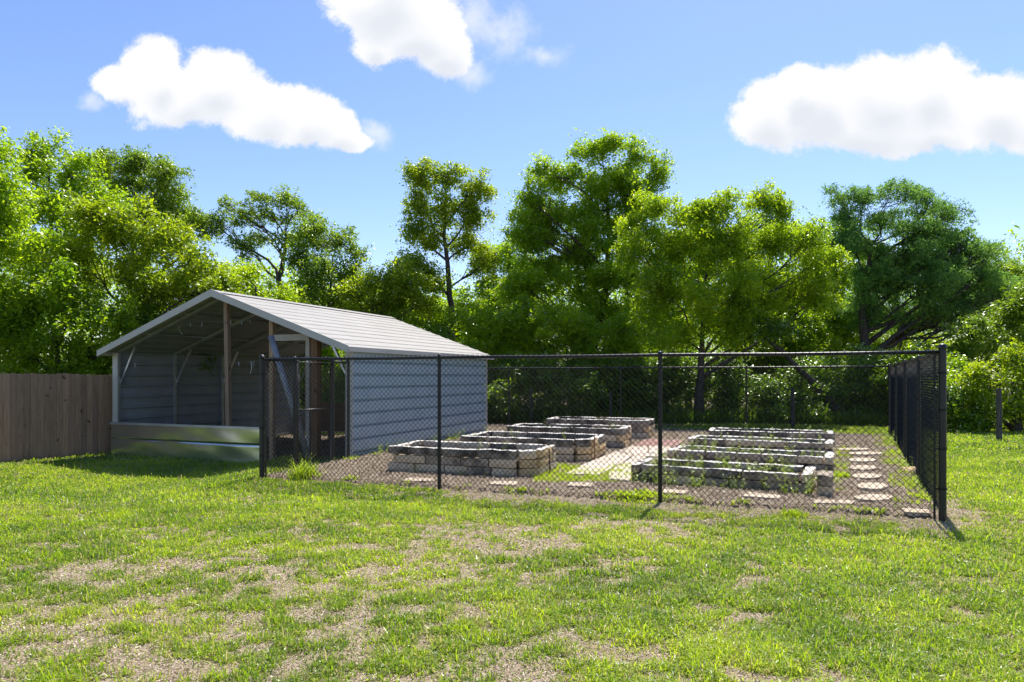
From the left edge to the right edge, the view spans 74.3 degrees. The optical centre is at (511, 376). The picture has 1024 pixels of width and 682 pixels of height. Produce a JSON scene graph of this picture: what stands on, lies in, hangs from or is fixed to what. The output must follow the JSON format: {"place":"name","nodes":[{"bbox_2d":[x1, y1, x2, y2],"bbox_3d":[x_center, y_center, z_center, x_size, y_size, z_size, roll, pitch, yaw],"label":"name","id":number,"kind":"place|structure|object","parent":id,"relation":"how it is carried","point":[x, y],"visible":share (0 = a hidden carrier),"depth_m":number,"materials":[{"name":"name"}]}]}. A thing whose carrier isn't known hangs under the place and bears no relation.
{"place":"outdoors","nodes":[
{"label":"outdoors","id":0,"kind":"place"},
{"bbox_2d":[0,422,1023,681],"bbox_3d":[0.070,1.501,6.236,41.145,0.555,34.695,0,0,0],"label":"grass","id":1,"kind":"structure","parent":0,"point":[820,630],"depth_m":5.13,"materials":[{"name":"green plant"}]},
{"bbox_2d":[0,382,1023,681],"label":"ground","id":2,"kind":"structure","parent":0,"point":[562,492],"depth_m":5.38,"materials":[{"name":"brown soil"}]},
{"bbox_2d":[0,124,72,355],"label":"tree","id":3,"kind":"object","parent":2,"relation":"on","point":[12,206],"visible":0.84,"depth_m":16.47,"materials":[{"name":"green plant"}]},
{"bbox_2d":[0,373,111,461],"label":"wooden fence","id":4,"kind":"object","parent":2,"relation":"on","point":[48,415],"visible":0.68,"depth_m":14.60,"materials":[{"name":"brown wood"}]},
{"bbox_2d":[1,344,111,374],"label":"bush","id":5,"kind":"object","parent":2,"relation":"on","point":[109,363],"visible":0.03,"depth_m":17.32,"materials":[{"name":"green plant"}]},
{"bbox_2d":[0,125,137,352],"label":"tree","id":6,"kind":"object","parent":2,"relation":"on","point":[71,175],"visible":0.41,"depth_m":19.75,"materials":[{"name":"green plant"}]},
{"bbox_2d":[0,255,143,375],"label":"bush","id":7,"kind":"object","parent":2,"relation":"on","point":[102,319],"visible":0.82,"depth_m":16.66,"materials":[{"name":"green plant"}]},
{"bbox_2d":[18,185,251,329],"bbox_3d":[-10.124,-1.611,18.271,6.324,6.941,3.025,0,0,0],"label":"tree","id":8,"kind":"object","parent":2,"relation":"on","point":[136,260],"visible":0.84,"depth_m":17.98,"materials":[{"name":"green plant"}]},
{"bbox_2d":[64,284,237,376],"bbox_3d":[-9.866,-0.422,18.215,4.421,4.603,3.220,0,0,0],"label":"bush","id":9,"kind":"object","parent":2,"relation":"on","point":[144,313],"visible":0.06,"depth_m":18.02,"materials":[{"name":"green plant"}]},
{"bbox_2d":[81,143,229,302],"bbox_3d":[-15.029,-3.916,28.074,6.805,11.567,3.213,0,0,0],"label":"tree","id":10,"kind":"object","parent":2,"relation":"on","point":[133,167],"visible":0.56,"depth_m":27.58,"materials":[{"name":"green plant"}]},
{"bbox_2d":[197,257,310,304],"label":"tree","id":11,"kind":"object","parent":2,"relation":"on","point":[282,293],"visible":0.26,"depth_m":22.85,"materials":[{"name":"green plant"}]},
{"bbox_2d":[204,183,330,288],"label":"tree","id":12,"kind":"object","parent":2,"relation":"on","point":[257,238],"visible":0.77,"depth_m":27.85,"materials":[{"name":"green plant"}]},
{"bbox_2d":[268,335,309,459],"bbox_3d":[-4.201,0.385,12.747,1.036,2.352,0.123,0,0,25],"label":"leaning pipe","id":13,"kind":"object","parent":2,"relation":"on","point":[273,345],"visible":0.53,"depth_m":12.74,"materials":[{"name":"grey metal"}]},
{"bbox_2d":[97,289,493,462],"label":"metal shed","id":14,"kind":"structure","parent":2,"relation":"on","point":[170,399],"depth_m":15.29,"materials":[{"name":"paint"}]},
{"bbox_2d":[286,457,327,480],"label":"grass tuft","id":15,"kind":"object","parent":2,"relation":"on","point":[310,470],"visible":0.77,"depth_m":10.16,"materials":[{"name":"green plant"}]},
{"bbox_2d":[268,209,375,391],"bbox_3d":[-7.114,-2.181,25.089,3.856,8.090,3.083,0,0,32],"label":"tree","id":16,"kind":"object","parent":2,"relation":"on","point":[316,270],"visible":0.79,"depth_m":24.79,"materials":[{"name":"green plant"}]},
{"bbox_2d":[300,368,344,408],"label":"shrub","id":17,"kind":"object","parent":2,"relation":"on","point":[336,391],"visible":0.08,"depth_m":23.01,"materials":[{"name":"green plant"}]},
{"bbox_2d":[300,346,344,408],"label":"shrub","id":18,"kind":"object","parent":2,"relation":"on","point":[327,351],"visible":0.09,"depth_m":24.36,"materials":[{"name":"green plant"}]},
{"bbox_2d":[321,402,344,438],"bbox_3d":[-4.766,1.175,18.255,1.048,1.130,0.589,0,0,22],"label":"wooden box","id":19,"kind":"object","parent":2,"relation":"on","point":[336,415],"visible":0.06,"depth_m":18.01,"materials":[{"name":"brown wood"}]},
{"bbox_2d":[326,356,344,387],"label":"shrub","id":20,"kind":"object","parent":2,"relation":"on","point":[339,365],"visible":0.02,"depth_m":23.81,"materials":[{"name":"green plant"}]},
{"bbox_2d":[328,248,444,325],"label":"tree","id":21,"kind":"object","parent":2,"relation":"on","point":[397,291],"visible":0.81,"depth_m":23.61,"materials":[{"name":"green plant"}]},
{"bbox_2d":[359,261,445,328],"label":"tree","id":22,"kind":"object","parent":2,"relation":"on","point":[408,297],"depth_m":29.02,"materials":[{"name":"green plant"}]},
{"bbox_2d":[404,477,433,481],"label":"flagstone","id":23,"kind":"object","parent":2,"relation":"on","point":[419,479],"visible":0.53,"depth_m":9.74,"materials":[{"name":"beige stone"}]},
{"bbox_2d":[380,295,463,341],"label":"tree","id":24,"kind":"object","parent":2,"relation":"on","point":[435,319],"visible":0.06,"depth_m":27.98,"materials":[{"name":"green plant"}]},
{"bbox_2d":[415,319,456,341],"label":"shrub","id":25,"kind":"object","parent":2,"relation":"on","point":[440,332],"depth_m":24.01,"materials":[{"name":"green plant"}]},
{"bbox_2d":[382,155,503,341],"bbox_3d":[-2.540,-3.414,26.019,4.660,10.168,2.708,0,0,0],"label":"tree","id":26,"kind":"object","parent":2,"relation":"on","point":[468,210],"visible":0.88,"depth_m":25.82,"materials":[{"name":"green plant"}]},
{"bbox_2d":[388,440,556,476],"bbox_3d":[-0.641,1.326,10.983,2.549,0.445,1.172,0,0,20],"label":"raised bed","id":27,"kind":"object","parent":2,"relation":"on","point":[497,449],"visible":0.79,"depth_m":10.54,"materials":[{"name":"beige stone"}]},
{"bbox_2d":[430,279,541,406],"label":"tree","id":28,"kind":"object","parent":2,"relation":"on","point":[493,297],"visible":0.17,"depth_m":28.21,"materials":[{"name":"green plant"}]},
{"bbox_2d":[439,290,541,369],"bbox_3d":[-0.707,-0.749,24.994,4.125,4.832,3.426,0,0,0],"label":"shrub","id":29,"kind":"object","parent":2,"relation":"on","point":[480,333],"visible":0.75,"depth_m":24.44,"materials":[{"name":"green plant"}]},
{"bbox_2d":[489,481,517,485],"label":"flagstone","id":30,"kind":"object","parent":2,"relation":"on","point":[508,483],"visible":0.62,"depth_m":9.38,"materials":[{"name":"beige stone"}]},
{"bbox_2d":[465,233,546,348],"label":"tree","id":31,"kind":"object","parent":2,"relation":"on","point":[507,256],"visible":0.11,"depth_m":29.73,"materials":[{"name":"green plant"}]},
{"bbox_2d":[0,220,1023,407],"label":"woodland","id":32,"kind":"object","parent":2,"relation":"on","point":[617,299],"visible":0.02,"depth_m":32.92,"materials":[{"name":"green plant"}]},
{"bbox_2d":[484,351,546,423],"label":"shrub","id":33,"kind":"object","parent":2,"relation":"on","point":[496,394],"visible":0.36,"depth_m":22.66,"materials":[{"name":"green plant"}]},
{"bbox_2d":[529,388,532,422],"bbox_3d":[0.617,1.004,21.902,0.118,1.307,0.111,0,0,0],"label":"wooden fence post","id":34,"kind":"object","parent":2,"relation":"on","point":[530,395],"visible":0.52,"depth_m":21.86,"materials":[{"name":"grey wood"}]},
{"bbox_2d":[460,431,605,461],"bbox_3d":[0.430,1.326,12.917,2.538,0.444,1.399,0,0,21],"label":"raised bed","id":35,"kind":"object","parent":2,"relation":"on","point":[500,435],"visible":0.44,"depth_m":12.41,"materials":[{"name":"beige stone"}]},
{"bbox_2d":[492,297,594,386],"bbox_3d":[1.097,-0.617,24.615,3.756,4.577,3.305,0,0,0],"label":"shrub","id":36,"kind":"object","parent":2,"relation":"on","point":[560,328],"visible":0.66,"depth_m":23.93,"materials":[{"name":"green plant"}]},
{"bbox_2d":[511,344,608,423],"bbox_3d":[1.560,0.323,22.951,3.672,3.113,3.156,0,0,0],"label":"shrub","id":37,"kind":"object","parent":2,"relation":"on","point":[566,388],"visible":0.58,"depth_m":22.45,"materials":[{"name":"green plant"}]},
{"bbox_2d":[507,423,631,448],"bbox_3d":[1.288,1.320,15.145,2.663,0.458,1.143,0,0,19],"label":"raised bed","id":38,"kind":"object","parent":2,"relation":"on","point":[615,441],"visible":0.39,"depth_m":14.67,"materials":[{"name":"beige stone"}]},
{"bbox_2d":[567,482,592,487],"bbox_3d":[0.946,1.534,9.371,0.328,0.093,0.319,0,0,12],"label":"flagstone","id":39,"kind":"object","parent":2,"relation":"on","point":[570,484],"visible":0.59,"depth_m":9.33,"materials":[{"name":"beige stone"}]},
{"bbox_2d":[486,126,677,405],"bbox_3d":[2.798,-4.111,27.120,7.876,11.555,4.817,0,0,0],"label":"tree","id":40,"kind":"object","parent":2,"relation":"on","point":[540,222],"visible":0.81,"depth_m":26.52,"materials":[{"name":"green plant"}]},
{"bbox_2d":[265,421,918,493],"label":"bed weeds","id":41,"kind":"object","parent":2,"relation":"on","point":[782,469],"visible":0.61,"depth_m":9.71,"materials":[{"name":"green plant"}]},
{"bbox_2d":[565,451,632,475],"bbox_3d":[1.665,1.532,11.872,0.556,0.095,3.315,0,0,21],"label":"flagstone","id":42,"kind":"object","parent":2,"relation":"on","point":[601,464],"visible":0.57,"depth_m":11.56,"materials":[{"name":"stone"}]},
{"bbox_2d":[546,416,654,438],"bbox_3d":[2.266,1.305,17.351,2.666,0.487,1.148,0,0,18],"label":"raised bed","id":43,"kind":"object","parent":2,"relation":"on","point":[637,433],"visible":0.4,"depth_m":16.85,"materials":[{"name":"beige stone"}]},
{"bbox_2d":[267,423,936,516],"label":"mulch","id":44,"kind":"object","parent":2,"relation":"on","point":[684,444],"visible":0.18,"depth_m":10.15,"materials":[{"name":"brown wood"}]},
{"bbox_2d":[259,343,946,521],"bbox_3d":[1.258,0.675,14.607,14.158,2.069,11.559,0,0,20],"label":"chain link fence","id":45,"kind":"object","parent":2,"relation":"on","point":[909,425],"visible":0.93,"depth_m":9.05,"materials":[{"name":"black metal"}]},
{"bbox_2d":[559,303,648,382],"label":"shrub","id":46,"kind":"object","parent":2,"relation":"on","point":[630,338],"visible":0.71,"depth_m":24.09,"materials":[{"name":"green plant"}]},
{"bbox_2d":[569,357,648,414],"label":"shrub","id":47,"kind":"object","parent":2,"relation":"on","point":[622,364],"visible":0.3,"depth_m":23.11,"materials":[{"name":"green plant"}]},
{"bbox_2d":[609,392,611,416],"bbox_3d":[3.217,1.081,22.102,0.108,1.157,0.101,0,0,0],"label":"wooden fence post","id":48,"kind":"object","parent":2,"relation":"on","point":[610,400],"visible":0.37,"depth_m":22.07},
{"bbox_2d":[292,427,937,515],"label":"garden weeds","id":49,"kind":"object","parent":2,"relation":"on","point":[572,467],"visible":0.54,"depth_m":9.98,"materials":[{"name":"green plant"}]},
{"bbox_2d":[609,456,644,481],"bbox_3d":[1.898,1.532,11.194,0.429,0.096,2.972,0,0,16],"label":"flagstone","id":50,"kind":"object","parent":2,"relation":"on","point":[626,468],"visible":0.53,"depth_m":10.80,"materials":[{"name":"stone"}]},
{"bbox_2d":[619,446,647,455],"bbox_3d":[2.462,1.536,13.759,0.602,0.089,1.842,0,0,10],"label":"flagstone","id":51,"kind":"object","parent":2,"relation":"on","point":[635,448],"visible":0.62,"depth_m":13.66,"materials":[{"name":"stone"}]},
{"bbox_2d":[601,487,684,504],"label":"weed clump","id":52,"kind":"object","parent":2,"relation":"on","point":[635,492],"visible":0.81,"depth_m":8.47,"materials":[{"name":"green plant"}]},
{"bbox_2d":[635,453,657,457],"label":"flagstone","id":53,"kind":"object","parent":2,"relation":"on","point":[648,454],"visible":0.32,"depth_m":12.94,"materials":[{"name":"stone"}]},
{"bbox_2d":[599,292,699,410],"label":"tree","id":54,"kind":"object","parent":2,"relation":"on","point":[669,315],"visible":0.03,"depth_m":28.34,"materials":[{"name":"green plant"}]},
{"bbox_2d":[612,348,697,413],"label":"shrub","id":55,"kind":"object","parent":2,"relation":"on","point":[672,389],"visible":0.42,"depth_m":23.17,"materials":[{"name":"green plant"}]},
{"bbox_2d":[633,439,684,447],"bbox_3d":[3.333,1.531,15.215,0.889,0.098,1.700,0,0,21],"label":"paver patch","id":56,"kind":"object","parent":2,"relation":"on","point":[648,444],"visible":0.52,"depth_m":15.03,"materials":[{"name":"stone"}]},
{"bbox_2d":[649,446,671,453],"bbox_3d":[3.034,1.534,13.930,0.492,0.092,1.421,0,0,14],"label":"flagstone","id":57,"kind":"object","parent":2,"relation":"on","point":[656,451],"visible":0.41,"depth_m":13.81,"materials":[{"name":"stone"}]},
{"bbox_2d":[623,314,711,403],"bbox_3d":[5.607,-0.354,24.986,3.484,4.042,3.328,0,0,26],"label":"shrub","id":58,"kind":"object","parent":2,"relation":"on","point":[656,351],"visible":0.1,"depth_m":24.76,"materials":[{"name":"green plant"}]},
{"bbox_2d":[663,489,688,494],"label":"flagstone","id":59,"kind":"object","parent":2,"relation":"on","point":[676,491],"visible":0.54,"depth_m":8.78,"materials":[{"name":"beige stone"}]},
{"bbox_2d":[644,222,765,407],"bbox_3d":[7.890,-2.732,29.793,5.966,8.799,4.203,0,0,-13],"label":"tree","id":60,"kind":"object","parent":2,"relation":"on","point":[691,267],"visible":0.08,"depth_m":29.29,"materials":[{"name":"green plant"}]},
{"bbox_2d":[674,346,758,411],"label":"shrub","id":61,"kind":"object","parent":2,"relation":"on","point":[719,386],"visible":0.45,"depth_m":23.40,"materials":[{"name":"green plant"}]},
{"bbox_2d":[631,458,815,492],"bbox_3d":[3.021,1.404,9.710,2.435,0.290,0.991,0,0,27],"label":"raised bed","id":62,"kind":"object","parent":2,"relation":"on","point":[639,467],"visible":0.61,"depth_m":9.40,"materials":[{"name":"stone"}]},
{"bbox_2d":[608,177,855,415],"bbox_3d":[7.410,-2.507,22.871,8.236,8.346,3.855,0,0,0],"label":"tree","id":63,"kind":"object","parent":2,"relation":"on","point":[662,288],"visible":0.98,"depth_m":22.52,"materials":[{"name":"green plant"}]},
{"bbox_2d":[666,445,835,470],"bbox_3d":[4.081,1.403,11.604,2.656,0.291,0.990,0,0,26],"label":"raised bed","id":64,"kind":"object","parent":2,"relation":"on","point":[744,456],"visible":0.53,"depth_m":11.33,"materials":[{"name":"grey stone"}]},
{"bbox_2d":[687,435,834,453],"bbox_3d":[5.060,1.405,13.825,2.781,0.288,0.945,0,0,25],"label":"raised bed","id":65,"kind":"object","parent":2,"relation":"on","point":[789,441],"visible":0.59,"depth_m":13.57,"materials":[{"name":"beige stone"}]},
{"bbox_2d":[742,492,779,499],"bbox_3d":[3.125,1.531,8.459,0.431,0.098,0.342,0,0,29],"label":"flagstone","id":66,"kind":"object","parent":2,"relation":"on","point":[768,497],"visible":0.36,"depth_m":8.38,"materials":[{"name":"beige stone"}]},
{"bbox_2d":[718,320,805,408],"bbox_3d":[9.687,-0.265,27.143,3.736,3.907,3.600,0,0,0],"label":"shrub","id":67,"kind":"object","parent":2,"relation":"on","point":[757,361],"visible":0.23,"depth_m":26.72,"materials":[{"name":"green plant"}]},
{"bbox_2d":[703,211,839,348],"bbox_3d":[11.160,-2.943,29.592,5.852,9.231,4.821,0,0,0],"label":"tree","id":68,"kind":"object","parent":2,"relation":"on","point":[761,220],"visible":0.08,"depth_m":29.07,"materials":[{"name":"green plant"}]},
{"bbox_2d":[708,427,835,443],"bbox_3d":[6.070,1.399,15.928,2.783,0.299,0.992,0,0,20],"label":"raised bed","id":69,"kind":"object","parent":2,"relation":"on","point":[806,434],"visible":0.53,"depth_m":15.64,"materials":[{"name":"grey stone"}]},
{"bbox_2d":[722,286,843,413],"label":"tree","id":70,"kind":"object","parent":2,"relation":"on","point":[776,329],"visible":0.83,"depth_m":22.32,"materials":[{"name":"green plant"}]},
{"bbox_2d":[740,356,843,424],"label":"shrub","id":71,"kind":"object","parent":2,"relation":"on","point":[779,391],"visible":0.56,"depth_m":22.71,"materials":[{"name":"green plant"}]},
{"bbox_2d":[790,388,794,427],"bbox_3d":[8.555,1.009,20.602,0.128,1.308,0.121,0,0,0],"label":"wooden fence post","id":72,"kind":"object","parent":2,"relation":"on","point":[793,409],"visible":0.55,"depth_m":20.55,"materials":[{"name":"grey wood"}]},
{"bbox_2d":[778,504,816,518],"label":"weed clump","id":73,"kind":"object","parent":2,"relation":"on","point":[796,512],"visible":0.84,"depth_m":7.51,"materials":[{"name":"green plant"}]},
{"bbox_2d":[765,307,844,374],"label":"shrub","id":74,"kind":"object","parent":2,"relation":"on","point":[816,333],"visible":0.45,"depth_m":26.39,"materials":[{"name":"green plant"}]},
{"bbox_2d":[763,302,874,407],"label":"tree","id":75,"kind":"object","parent":2,"relation":"on","point":[832,330],"visible":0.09,"depth_m":28.42,"materials":[{"name":"green plant"}]},
{"bbox_2d":[816,470,833,495],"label":"corner stones","id":76,"kind":"object","parent":2,"relation":"on","point":[824,484],"visible":0.79,"depth_m":8.63,"materials":[{"name":"grey stone"}]},
{"bbox_2d":[811,499,853,505],"bbox_3d":[3.818,1.532,8.045,0.536,0.095,0.257,0,0,11],"label":"flagstone","id":77,"kind":"object","parent":2,"relation":"on","point":[835,503],"visible":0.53,"depth_m":7.98,"materials":[{"name":"beige stone"}]},
{"bbox_2d":[797,342,880,412],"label":"shrub","id":78,"kind":"object","parent":2,"relation":"on","point":[835,371],"visible":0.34,"depth_m":23.23,"materials":[{"name":"green plant"}]},
{"bbox_2d":[791,220,889,361],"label":"tree","id":79,"kind":"object","parent":2,"relation":"on","point":[844,283],"visible":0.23,"depth_m":28.51,"materials":[{"name":"green plant"}]},
{"bbox_2d":[834,471,850,477],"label":"weed clump","id":80,"kind":"object","parent":2,"relation":"on","point":[840,474],"visible":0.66,"depth_m":10.10,"materials":[{"name":"green plant"}]},
{"bbox_2d":[836,448,869,451],"bbox_3d":[6.977,1.526,13.810,0.705,0.109,0.408,0,0,0],"label":"stepping stone","id":81,"kind":"object","parent":2,"relation":"on","point":[849,449],"visible":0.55,"depth_m":13.67,"materials":[{"name":"beige stone"}]},
{"bbox_2d":[848,465,877,470],"bbox_3d":[5.718,1.527,11.022,0.388,0.105,0.650,0,0,42],"label":"stepping stone","id":82,"kind":"object","parent":2,"relation":"on","point":[862,468],"visible":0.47,"depth_m":10.98,"materials":[{"name":"beige stone"}]},
{"bbox_2d":[849,458,876,462],"bbox_3d":[6.233,1.527,12.034,0.401,0.106,0.680,0,0,42],"label":"stepping stone","id":83,"kind":"object","parent":2,"relation":"on","point":[864,460],"visible":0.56,"depth_m":11.92,"materials":[{"name":"beige stone"}]},
{"bbox_2d":[849,451,882,455],"bbox_3d":[6.838,1.526,13.068,0.760,0.107,0.420,0,0,-16],"label":"stepping stone","id":84,"kind":"object","parent":2,"relation":"on","point":[865,453],"visible":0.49,"depth_m":12.96,"materials":[{"name":"beige stone"}]},
{"bbox_2d":[851,473,882,479],"bbox_3d":[5.300,1.529,10.113,0.371,0.103,0.610,0,0,44],"label":"stepping stone","id":85,"kind":"object","parent":2,"relation":"on","point":[869,475],"visible":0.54,"depth_m":10.09,"materials":[{"name":"beige stone"}]},
{"bbox_2d":[857,482,887,491],"bbox_3d":[4.888,1.527,9.165,0.343,0.107,0.652,0,0,41],"label":"stepping stone","id":86,"kind":"object","parent":2,"relation":"on","point":[873,486],"visible":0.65,"depth_m":9.07,"materials":[{"name":"beige stone"}]},
{"bbox_2d":[853,494,892,501],"bbox_3d":[4.484,1.534,8.379,0.361,0.093,0.602,0,0,44],"label":"stepping stone","id":87,"kind":"object","parent":2,"relation":"on","point":[867,497],"visible":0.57,"depth_m":8.33,"materials":[{"name":"beige stone"}]},
{"bbox_2d":[835,336,932,417],"bbox_3d":[12.302,0.176,22.049,2.967,2.980,2.905,0,0,0],"label":"shrub","id":88,"kind":"object","parent":2,"relation":"on","point":[866,369],"visible":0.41,"depth_m":22.06,"materials":[{"name":"green plant"}]},
{"bbox_2d":[902,466,915,475],"bbox_3d":[6.355,1.500,10.775,0.348,0.132,0.258,0,0,0],"label":"rock","id":89,"kind":"object","parent":2,"relation":"on","point":[909,469],"visible":0.45,"depth_m":10.70,"materials":[{"name":"beige stone"}]},
{"bbox_2d":[843,320,986,409],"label":"tree","id":90,"kind":"object","parent":2,"relation":"on","point":[877,343],"visible":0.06,"depth_m":28.38,"materials":[{"name":"green plant"}]},
{"bbox_2d":[902,508,928,516],"bbox_3d":[4.494,1.534,7.519,0.270,0.093,0.243,0,0,23],"label":"flagstone","id":91,"kind":"object","parent":2,"relation":"on","point":[921,511],"visible":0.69,"depth_m":7.45,"materials":[{"name":"beige stone"}]},
{"bbox_2d":[817,175,1023,408],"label":"tree","id":92,"kind":"object","parent":2,"relation":"on","point":[924,272],"visible":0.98,"depth_m":25.12,"materials":[{"name":"green plant"}]},
{"bbox_2d":[869,342,982,415],"bbox_3d":[13.056,0.292,20.787,3.431,2.802,2.961,0,0,0],"label":"shrub","id":93,"kind":"object","parent":2,"relation":"on","point":[959,362],"visible":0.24,"depth_m":20.90,"materials":[{"name":"green plant"}]},
{"bbox_2d":[926,380,1005,433],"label":"shrub","id":94,"kind":"object","parent":2,"relation":"on","point":[954,398],"visible":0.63,"depth_m":18.72,"materials":[{"name":"green plant"}]},
{"bbox_2d":[931,274,1023,401],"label":"tree","id":95,"kind":"object","parent":2,"relation":"on","point":[982,326],"visible":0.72,"depth_m":22.11,"materials":[{"name":"green plant"}]},
{"bbox_2d":[949,337,1023,431],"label":"bush","id":96,"kind":"object","parent":2,"relation":"on","point":[973,372],"visible":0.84,"depth_m":18.77,"materials":[{"name":"green plant"}]},
{"bbox_2d":[952,248,1023,394],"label":"tree","id":97,"kind":"object","parent":2,"relation":"on","point":[1012,267],"visible":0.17,"depth_m":29.75,"materials":[{"name":"green plant"}]},
{"bbox_2d":[996,388,1001,439],"bbox_3d":[11.962,0.972,16.602,0.138,1.378,0.131,0,0,0],"label":"wooden fence post","id":98,"kind":"object","parent":2,"relation":"on","point":[998,413],"visible":0.85,"depth_m":16.56,"materials":[{"name":"grey wood"}]},
{"bbox_2d":[0,0,1023,379],"label":"sky","id":99,"kind":"structure","parent":0,"point":[327,99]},
{"bbox_2d":[300,392,1023,429],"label":"tall grass","id":100,"kind":"structure","parent":0,"point":[763,417],"depth_m":22.34,"materials":[{"name":"green plant"}]}
]}

